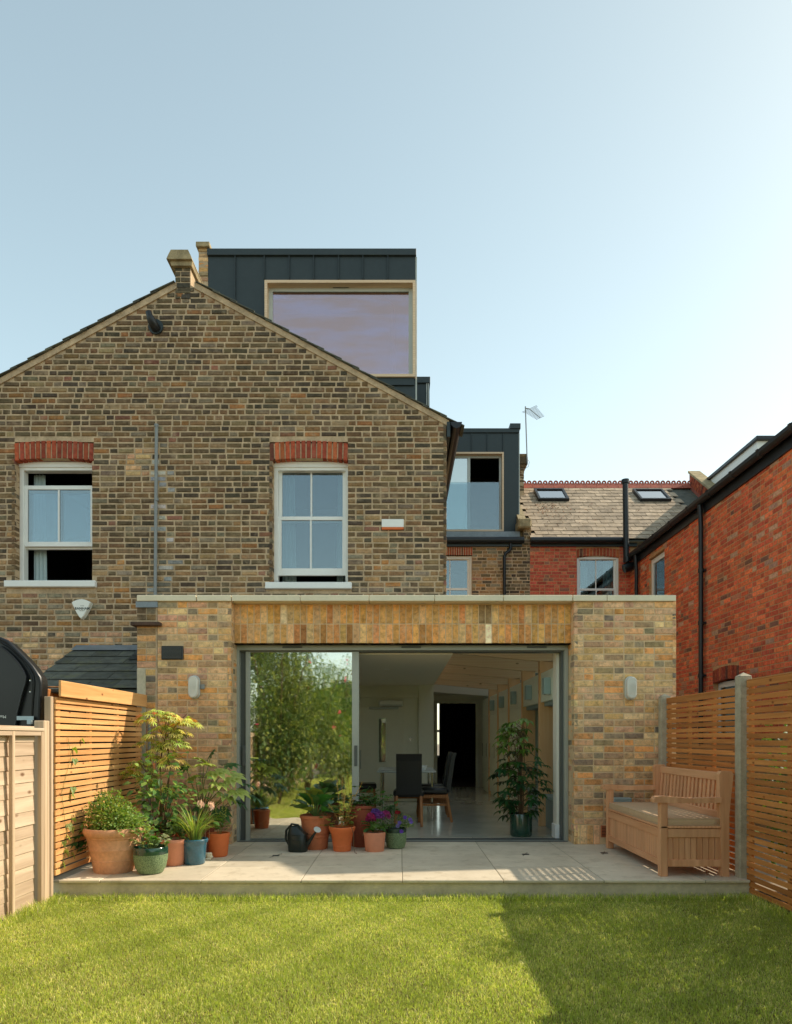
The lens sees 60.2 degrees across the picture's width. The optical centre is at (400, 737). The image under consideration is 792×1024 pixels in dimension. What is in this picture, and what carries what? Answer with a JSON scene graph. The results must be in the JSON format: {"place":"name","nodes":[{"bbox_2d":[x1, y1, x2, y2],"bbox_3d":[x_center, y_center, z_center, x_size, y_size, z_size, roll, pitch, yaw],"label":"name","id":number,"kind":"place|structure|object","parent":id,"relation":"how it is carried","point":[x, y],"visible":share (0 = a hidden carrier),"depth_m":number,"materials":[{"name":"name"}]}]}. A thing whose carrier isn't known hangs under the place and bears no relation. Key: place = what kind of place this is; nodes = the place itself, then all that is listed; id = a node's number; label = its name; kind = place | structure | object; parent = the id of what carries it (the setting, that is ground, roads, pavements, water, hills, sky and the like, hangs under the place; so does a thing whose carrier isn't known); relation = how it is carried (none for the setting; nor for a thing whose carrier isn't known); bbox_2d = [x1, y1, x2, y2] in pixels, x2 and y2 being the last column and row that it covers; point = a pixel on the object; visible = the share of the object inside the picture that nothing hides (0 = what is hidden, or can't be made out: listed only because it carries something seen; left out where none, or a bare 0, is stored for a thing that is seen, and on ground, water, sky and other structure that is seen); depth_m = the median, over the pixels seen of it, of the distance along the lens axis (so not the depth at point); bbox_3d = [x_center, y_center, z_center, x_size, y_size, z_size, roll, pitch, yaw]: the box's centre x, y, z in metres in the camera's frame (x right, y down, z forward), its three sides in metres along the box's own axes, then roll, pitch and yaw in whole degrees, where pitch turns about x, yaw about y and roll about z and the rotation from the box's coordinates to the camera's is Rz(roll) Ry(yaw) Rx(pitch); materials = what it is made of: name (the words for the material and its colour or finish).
{"place":"outdoors","nodes":[
{"label":"outdoors","id":0,"kind":"place"},
{"bbox_2d":[0,892,69,930],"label":"grass","id":1,"kind":"structure","parent":0,"point":[36,907],"depth_m":5.26,"materials":[{"name":"green plant"}]},
{"bbox_2d":[205,852,212,859],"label":"pebbles","id":2,"kind":"object","parent":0,"point":[209,856],"visible":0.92,"depth_m":6.75,"materials":[{"name":"stone"}]},
{"bbox_2d":[0,896,791,1023],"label":"lawn","id":3,"kind":"structure","parent":0,"point":[350,994],"depth_m":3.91,"materials":[{"name":"plant"}]},
{"bbox_2d":[0,725,43,919],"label":"lapped fence","id":4,"kind":"object","parent":3,"relation":"on","point":[17,820],"visible":0.9,"depth_m":5.31,"materials":[{"name":"beige wood"}]},
{"bbox_2d":[735,891,791,923],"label":"grass","id":5,"kind":"structure","parent":3,"relation":"on","point":[780,911],"depth_m":5.36,"materials":[{"name":"green plant"}]},
{"bbox_2d":[0,0,791,743],"label":"sky","id":6,"kind":"structure","parent":0,"point":[593,198],"materials":[{"name":"blue"}]},
{"bbox_2d":[2,744,791,921],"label":"ground","id":7,"kind":"structure","parent":0,"point":[729,863],"depth_m":7.54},
{"bbox_2d":[34,721,48,903],"bbox_3d":[-2.958,0.637,5.630,0.085,1.560,0.090,0,0,0],"label":"fence post","id":8,"kind":"object","parent":7,"relation":"on","point":[42,724],"visible":0.52,"depth_m":5.59,"materials":[{"name":"beige wood"}]},
{"bbox_2d":[48,686,115,872],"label":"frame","id":9,"kind":"structure","parent":7,"relation":"on","point":[53,691],"depth_m":6.42,"materials":[{"name":"wood"}]},
{"bbox_2d":[43,645,136,854],"bbox_3d":[-3.690,0.058,8.562,1.380,2.619,1.265,0,0,0],"label":"lean to","id":10,"kind":"object","parent":7,"relation":"on","point":[110,666],"visible":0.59,"depth_m":8.28,"materials":[{"name":"stone"}]},
{"bbox_2d":[44,680,154,898],"bbox_3d":[-2.904,0.441,6.704,0.182,1.853,2.013,0,0,3],"label":"slatted fence","id":11,"kind":"object","parent":7,"relation":"on","point":[67,689],"visible":0.7,"depth_m":6.26,"materials":[{"name":"brown wood"}]},
{"bbox_2d":[0,637,47,725],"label":"cargo box","id":12,"kind":"object","parent":11,"relation":"attached to","point":[23,686],"visible":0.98,"depth_m":5.76,"materials":[{"name":"black plastic"}]},
{"bbox_2d":[62,738,83,868],"bbox_3d":[-2.880,0.555,6.012,0.055,1.138,0.386,0,0,0],"label":"climbing plant","id":13,"kind":"object","parent":11,"relation":"attached to","point":[70,825],"visible":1,"depth_m":5.96,"materials":[{"name":"green plant"}]},
{"bbox_2d":[0,242,530,672],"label":"brick house","id":14,"kind":"structure","parent":7,"relation":"on","point":[246,421],"depth_m":9.21,"materials":[{"name":"brick"}]},
{"bbox_2d":[20,461,91,579],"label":"sash window","id":15,"kind":"structure","parent":14,"relation":"in","point":[56,502],"depth_m":10.05,"materials":[{"name":"white paint"}]},
{"bbox_2d":[72,599,92,619],"bbox_3d":[-4.267,-1.724,9.156,0.256,0.261,0.087,0,0,0],"label":"alarm box","id":16,"kind":"object","parent":14,"relation":"attached to","point":[82,607],"visible":1,"depth_m":9.12,"materials":[{"name":"white plastic"}]},
{"bbox_2d":[274,461,347,581],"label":"sash window","id":17,"kind":"structure","parent":14,"relation":"in","point":[311,503],"depth_m":9.55,"materials":[{"name":"white paint"}]},
{"bbox_2d":[382,519,403,529],"bbox_3d":[-0.104,-2.872,9.190,0.296,0.138,0.040,0,0,0],"label":"plaque","id":18,"kind":"object","parent":14,"relation":"attached to","point":[392,524],"visible":1,"depth_m":9.17,"materials":[{"name":"white paint"}]},
{"bbox_2d":[446,556,471,594],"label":"sash window","id":19,"kind":"structure","parent":14,"relation":"in","point":[459,568],"depth_m":17.44,"materials":[{"name":"white paint"}]},
{"bbox_2d":[523,405,542,468],"bbox_3d":[3.307,-7.707,17.054,0.376,1.624,0.941,0,0,0],"label":"tv aerial","id":20,"kind":"object","parent":14,"relation":"attached to","point":[532,412],"visible":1,"depth_m":17.48,"materials":[{"name":"grey metal"}]},
{"bbox_2d":[53,837,754,898],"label":"terrace","id":21,"kind":"structure","parent":7,"relation":"on","point":[432,868],"depth_m":6.04,"materials":[{"name":"tile"}]},
{"bbox_2d":[66,788,155,874],"bbox_3d":[-2.610,0.830,6.196,0.744,0.754,0.533,0,0,0],"label":"potted shrub","id":22,"kind":"object","parent":21,"relation":"on","point":[110,846],"visible":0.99,"depth_m":6.06,"materials":[{"name":"orange ceramic"}]},
{"bbox_2d":[130,601,161,840],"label":"boundary pier","id":23,"kind":"structure","parent":21,"relation":"on","point":[147,624],"depth_m":7.75,"materials":[{"name":"brick"}]},
{"bbox_2d":[128,828,170,874],"bbox_3d":[-2.254,1.007,6.112,0.363,0.399,0.326,0,0,-40],"label":"potted strawberry","id":24,"kind":"object","parent":21,"relation":"on","point":[150,858],"visible":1,"depth_m":6.02,"materials":[{"name":"green ceramic"}]},
{"bbox_2d":[119,708,201,843],"bbox_3d":[-2.474,0.446,7.080,0.888,1.522,0.429,0,0,0],"label":"potted maple","id":25,"kind":"object","parent":21,"relation":"on","point":[173,734],"visible":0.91,"depth_m":7.03,"materials":[{"name":"plant"}]},
{"bbox_2d":[158,824,188,865],"bbox_3d":[-2.160,1.016,6.504,0.307,0.382,0.262,0,0,0],"label":"flowerpot","id":26,"kind":"object","parent":21,"relation":"on","point":[175,851],"visible":0.84,"depth_m":6.42,"materials":[{"name":"orange ceramic"}]},
{"bbox_2d":[118,737,236,843],"bbox_3d":[-2.298,0.699,6.797,0.961,1.424,0.897,0,0,27],"label":"potted camellia","id":27,"kind":"object","parent":21,"relation":"on","point":[159,796],"visible":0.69,"depth_m":6.73,"materials":[{"name":"green plant"}]},
{"bbox_2d":[167,816,187,836],"bbox_3d":[-2.213,0.997,6.848,0.302,0.419,0.284,0,0,-41],"label":"flowerpot","id":28,"kind":"object","parent":21,"relation":"on","point":[177,835],"visible":0.09,"depth_m":6.78,"materials":[{"name":"ceramic"}]},
{"bbox_2d":[164,803,222,864],"bbox_3d":[-1.968,0.910,6.541,0.560,0.594,0.615,0,0,-12],"label":"potted plant","id":29,"kind":"object","parent":21,"relation":"on","point":[195,845],"visible":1,"depth_m":6.47,"materials":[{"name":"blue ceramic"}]},
{"bbox_2d":[197,795,214,839],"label":"hosta flower","id":30,"kind":"object","parent":29,"relation":"in","point":[210,803],"visible":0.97,"depth_m":6.72,"materials":[{"name":"white plant"}]},
{"bbox_2d":[203,795,230,856],"bbox_3d":[-1.896,0.892,6.978,0.314,0.629,0.282,0,0,-25],"label":"potted geranium","id":31,"kind":"object","parent":21,"relation":"on","point":[218,842],"visible":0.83,"depth_m":6.92,"materials":[{"name":"orange ceramic"}]},
{"bbox_2d":[176,749,262,852],"bbox_3d":[-1.894,0.659,7.130,0.888,1.096,0.546,0,0,0],"label":"potted fatsia","id":32,"kind":"object","parent":21,"relation":"on","point":[233,779],"visible":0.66,"depth_m":7.09,"materials":[{"name":"green plant"}]},
{"bbox_2d":[285,823,320,852],"bbox_3d":[-1.034,1.056,7.252,0.405,0.302,0.172,0,0,8],"label":"watering can","id":33,"kind":"object","parent":21,"relation":"on","point":[298,840],"visible":1,"depth_m":7.20,"materials":[{"name":"black plastic"}]},
{"bbox_2d":[290,787,340,849],"bbox_3d":[-0.934,0.871,7.464,0.588,0.673,0.498,0,0,0],"label":"potted bergenia","id":34,"kind":"object","parent":21,"relation":"on","point":[316,797],"visible":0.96,"depth_m":7.35,"materials":[{"name":"ceramic"}]},
{"bbox_2d":[319,777,360,853],"bbox_3d":[-0.619,0.805,7.314,0.456,0.804,0.302,0,0,21],"label":"potted tellima","id":35,"kind":"object","parent":21,"relation":"on","point":[342,835],"visible":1,"depth_m":7.25,"materials":[{"name":"orange ceramic"}]},
{"bbox_2d":[342,786,398,847],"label":"potted herbs","id":36,"kind":"object","parent":21,"relation":"on","point":[365,810],"visible":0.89,"depth_m":7.51,"materials":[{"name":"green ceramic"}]},
{"bbox_2d":[361,808,390,851],"bbox_3d":[-0.267,0.978,7.303,0.336,0.457,0.310,0,0,0],"label":"potted hydrangea","id":37,"kind":"object","parent":21,"relation":"on","point":[374,839],"visible":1,"depth_m":7.23,"materials":[{"name":"pink ceramic"}]},
{"bbox_2d":[379,805,414,848],"bbox_3d":[-0.053,0.967,7.482,0.416,0.481,0.297,0,0,-21],"label":"potted petunia","id":38,"kind":"object","parent":21,"relation":"on","point":[395,836],"visible":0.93,"depth_m":7.42,"materials":[{"name":"green ceramic"}]},
{"bbox_2d":[658,694,670,795],"bbox_3d":[2.970,0.460,7.678,0.105,1.915,0.095,0,0,0],"label":"concrete post","id":39,"kind":"object","parent":21,"relation":"on","point":[662,728],"visible":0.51,"depth_m":7.63,"materials":[{"name":"grey concrete"}]},
{"bbox_2d":[600,764,732,876],"bbox_3d":[2.550,0.748,6.728,0.695,0.918,1.600,0,0,0],"label":"storage bench","id":40,"kind":"object","parent":21,"relation":"on","point":[663,845],"visible":0.97,"depth_m":6.00,"materials":[{"name":"brown wood"}]},
{"bbox_2d":[609,802,719,825],"bbox_3d":[2.534,0.729,6.728,0.529,0.072,1.561,0,0,0],"label":"bench cushion","id":41,"kind":"object","parent":40,"relation":"on","point":[647,811],"visible":0.9,"depth_m":6.32,"materials":[{"name":"beige fabric"}]},
{"bbox_2d":[735,672,751,878],"bbox_3d":[2.970,0.424,5.912,0.105,1.985,0.095,0,0,0],"label":"concrete post","id":42,"kind":"object","parent":21,"relation":"on","point":[741,777],"visible":0.61,"depth_m":5.87,"materials":[{"name":"grey concrete"}]},
{"bbox_2d":[746,672,791,910],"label":"slatted fence","id":43,"kind":"object","parent":42,"relation":"attached to","point":[752,755],"visible":0.98,"depth_m":5.48,"materials":[{"name":"brown wood"}]},
{"bbox_2d":[137,595,675,843],"bbox_3d":[0.259,-0.133,14.608,6.482,3.000,13.784,0,0,0],"label":"kitchen extension","id":44,"kind":"object","parent":7,"relation":"on","point":[284,709],"visible":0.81,"depth_m":7.96,"materials":[{"name":"yellow brick"}]},
{"bbox_2d":[188,675,199,698],"bbox_3d":[-2.333,-0.575,7.700,0.124,0.270,0.090,0,0,0],"label":"wall lamp","id":45,"kind":"object","parent":44,"relation":"attached to","point":[193,686],"visible":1,"depth_m":7.66,"materials":[{"name":"white glass"}]},
{"bbox_2d":[359,782,376,806],"bbox_3d":[-0.657,0.713,10.899,0.555,0.998,0.430,0,0,-2],"label":"dining chair","id":46,"kind":"object","parent":44,"relation":"on","point":[366,785],"visible":0.28,"depth_m":10.71,"materials":[{"name":"black leather"}]},
{"bbox_2d":[359,707,403,800],"bbox_3d":[-0.480,0.307,12.930,1.086,1.789,0.140,0,0,0],"label":"door","id":47,"kind":"structure","parent":44,"relation":"in","point":[381,729],"depth_m":12.96,"materials":[{"name":"white paint"}]},
{"bbox_2d":[378,700,402,705],"bbox_3d":[-0.181,-0.651,12.851,0.460,0.105,0.278,0,0,0],"label":"air conditioner","id":48,"kind":"object","parent":44,"relation":"attached to","point":[390,702],"visible":1,"depth_m":12.72,"materials":[{"name":"white plastic"}]},
{"bbox_2d":[237,645,567,840],"bbox_3d":[0.014,0.069,8.093,3.907,2.313,0.215,0,0,0],"label":"sliding door","id":49,"kind":"structure","parent":44,"relation":"in","point":[298,705],"depth_m":8.07,"materials":[{"name":"clear glass"}]},
{"bbox_2d":[377,767,435,820],"bbox_3d":[0.090,0.845,10.575,0.860,0.725,1.450,0,0,0],"label":"dining table","id":50,"kind":"object","parent":44,"relation":"on","point":[429,770],"visible":0.65,"depth_m":9.94,"materials":[{"name":"wood"}]},
{"bbox_2d":[393,754,424,826],"bbox_3d":[0.115,0.713,9.482,0.430,0.998,0.555,0,0,0],"label":"dining chair","id":51,"kind":"object","parent":44,"relation":"on","point":[408,776],"visible":0.88,"depth_m":9.27,"materials":[{"name":"black fabric"}]},
{"bbox_2d":[416,752,451,816],"bbox_3d":[0.527,0.713,10.600,0.555,0.998,0.430,0,0,0],"label":"dining chair","id":52,"kind":"object","parent":44,"relation":"on","point":[447,763],"visible":0.33,"depth_m":10.43,"materials":[{"name":"brown wood"}]},
{"bbox_2d":[418,752,456,821],"bbox_3d":[0.537,0.713,9.978,0.555,0.998,0.430,0,0,3],"label":"dining chair","id":53,"kind":"object","parent":44,"relation":"on","point":[439,791],"visible":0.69,"depth_m":9.79,"materials":[{"name":"black leather"}]},
{"bbox_2d":[437,704,440,757],"bbox_3d":[1.139,-0.258,21.380,0.250,1.750,0.040,0,0,0],"label":"front window","id":54,"kind":"structure","parent":44,"relation":"in","point":[439,730],"depth_m":21.36,"materials":[{"name":"white paint"}]},
{"bbox_2d":[482,717,485,787],"bbox_3d":[1.931,0.327,15.650,0.026,1.620,0.694,0,0,0],"label":"cupboard door","id":55,"kind":"structure","parent":44,"relation":"in","point":[483,718],"depth_m":15.61,"materials":[{"name":"beige paint"}]},
{"bbox_2d":[486,716,487,788],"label":"cupboard door","id":56,"kind":"structure","parent":44,"relation":"in","point":[486,716],"depth_m":15.25,"materials":[{"name":"beige paint"}]},
{"bbox_2d":[489,700,493,710],"bbox_3d":[1.877,-0.663,14.020,0.085,0.220,0.120,0,0,0],"label":"uplighter","id":57,"kind":"object","parent":44,"relation":"attached to","point":[491,705],"visible":1,"depth_m":13.96,"materials":[{"name":"glass"}]},
{"bbox_2d":[490,715,493,792],"bbox_3d":[1.933,0.327,14.350,0.022,1.620,0.654,0,0,0],"label":"cupboard door","id":58,"kind":"structure","parent":44,"relation":"in","point":[491,716],"depth_m":14.41,"materials":[{"name":"beige paint"}]},
{"bbox_2d":[494,714,496,794],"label":"cupboard door","id":59,"kind":"structure","parent":44,"relation":"in","point":[495,715],"depth_m":13.80,"materials":[{"name":"green paint"}]},
{"bbox_2d":[499,696,503,707],"bbox_3d":[1.877,-0.663,12.700,0.085,0.220,0.120,0,0,0],"label":"uplighter","id":60,"kind":"object","parent":44,"relation":"attached to","point":[501,701],"visible":1,"depth_m":12.64,"materials":[{"name":"glass"}]},
{"bbox_2d":[499,712,503,796],"bbox_3d":[1.933,0.327,13.010,0.022,1.620,0.654,0,0,0],"label":"cupboard door","id":61,"kind":"structure","parent":44,"relation":"in","point":[501,715],"depth_m":12.98,"materials":[{"name":"beige paint"}]},
{"bbox_2d":[504,711,507,799],"bbox_3d":[1.933,0.327,12.340,0.022,1.620,0.674,0,0,0],"label":"cupboard door","id":62,"kind":"structure","parent":44,"relation":"in","point":[505,713],"depth_m":12.37,"materials":[{"name":"green paint"}]},
{"bbox_2d":[510,691,515,704],"bbox_3d":[1.877,-0.663,11.360,0.085,0.220,0.120,0,0,0],"label":"uplighter","id":63,"kind":"object","parent":44,"relation":"attached to","point":[512,697],"visible":1,"depth_m":11.30,"materials":[{"name":"glass"}]},
{"bbox_2d":[510,709,515,804],"bbox_3d":[1.933,0.327,11.700,0.022,1.620,0.594,0,0,0],"label":"cupboard door","id":64,"kind":"structure","parent":44,"relation":"in","point":[512,712],"depth_m":11.71,"materials":[{"name":"green paint"}]},
{"bbox_2d":[515,708,520,805],"bbox_3d":[1.931,0.327,11.095,0.026,1.620,0.604,0,0,0],"label":"cupboard door","id":65,"kind":"structure","parent":44,"relation":"in","point":[518,711],"depth_m":11.21,"materials":[{"name":"green paint"}]},
{"bbox_2d":[487,718,553,836],"bbox_3d":[1.473,0.482,8.431,0.820,1.453,0.672,0,0,0],"label":"potted umbrella plant","id":66,"kind":"object","parent":44,"relation":"on","point":[520,823],"visible":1,"depth_m":8.35,"materials":[{"name":"green plant"}]},
{"bbox_2d":[525,685,531,699],"bbox_3d":[1.877,-0.663,10.030,0.085,0.220,0.120,0,0,0],"label":"uplighter","id":67,"kind":"object","parent":44,"relation":"attached to","point":[528,692],"visible":1,"depth_m":9.97,"materials":[{"name":"glass"}]},
{"bbox_2d":[542,678,550,694],"bbox_3d":[1.877,-0.663,8.780,0.085,0.220,0.120,0,0,0],"label":"uplighter","id":68,"kind":"object","parent":44,"relation":"attached to","point":[546,686],"visible":1,"depth_m":8.72,"materials":[{"name":"glass"}]},
{"bbox_2d":[614,797,631,801],"bbox_3d":[2.480,0.707,7.650,0.200,0.080,0.100,0,0,0],"label":"air vent","id":69,"kind":"object","parent":44,"relation":"attached to","point":[622,799],"visible":0.42,"depth_m":7.60,"materials":[{"name":"grey metal"}]},
{"bbox_2d":[624,676,636,699],"bbox_3d":[2.604,-0.564,7.700,0.124,0.270,0.090,0,0,0],"label":"wall lamp","id":70,"kind":"object","parent":44,"relation":"attached to","point":[630,687],"visible":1,"depth_m":7.66,"materials":[{"name":"white glass"}]},
{"bbox_2d":[756,890,786,904],"bbox_3d":[3.715,1.347,2.050,1.370,0.060,8.100,0,0,0],"label":"flower bed","id":71,"kind":"object","parent":7,"relation":"on","point":[773,896],"visible":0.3,"depth_m":5.93,"materials":[{"name":"soil"}]},
{"bbox_2d":[754,724,786,878],"bbox_3d":[3.510,0.550,4.099,1.069,1.942,4.668,0,0,0],"label":"hedge","id":72,"kind":"object","parent":71,"relation":"on","point":[773,828],"visible":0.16,"depth_m":6.00,"materials":[{"name":"green plant"}]},
{"bbox_2d":[49,889,758,902],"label":"grass","id":73,"kind":"structure","parent":0,"point":[288,896],"depth_m":5.71,"materials":[{"name":"green plant"}]},
{"bbox_2d":[520,422,791,836],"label":"red brick house","id":74,"kind":"structure","parent":0,"point":[712,552],"depth_m":12.04,"materials":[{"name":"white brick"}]},
{"bbox_2d":[537,503,646,528],"bbox_3d":[4.519,-5.328,16.393,2.862,1.140,1.451,0,0,0],"label":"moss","id":75,"kind":"object","parent":74,"relation":"on","point":[563,511],"visible":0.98,"depth_m":16.73,"materials":[{"name":"green plant"}]},
{"bbox_2d":[577,556,617,594],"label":"sash window","id":76,"kind":"structure","parent":74,"relation":"in","point":[596,575],"depth_m":15.77,"materials":[{"name":"white paint"}]},
{"bbox_2d":[652,552,664,594],"bbox_3d":[5.310,-2.858,13.925,0.060,1.750,0.850,0,0,0],"label":"side window","id":77,"kind":"structure","parent":74,"relation":"in","point":[658,563],"depth_m":14.02,"materials":[{"name":"white paint"}]},
{"bbox_2d":[718,680,734,732],"bbox_3d":[5.330,-0.503,10.975,0.040,0.840,0.850,0,0,0],"label":"low window","id":78,"kind":"structure","parent":74,"relation":"in","point":[727,684],"depth_m":11.15,"materials":[{"name":"white paint"}]},
{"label":"gravel board","id":79,"kind":"structure","parent":0,"visible":0},
{"bbox_2d":[666,688,734,869],"bbox_3d":[2.991,0.366,6.798,0.051,1.622,1.645,0,0,0],"label":"slatted fence","id":80,"kind":"object","parent":79,"relation":"on","point":[713,724],"visible":0.34,"depth_m":6.67,"materials":[{"name":"brown wood"}]}
]}

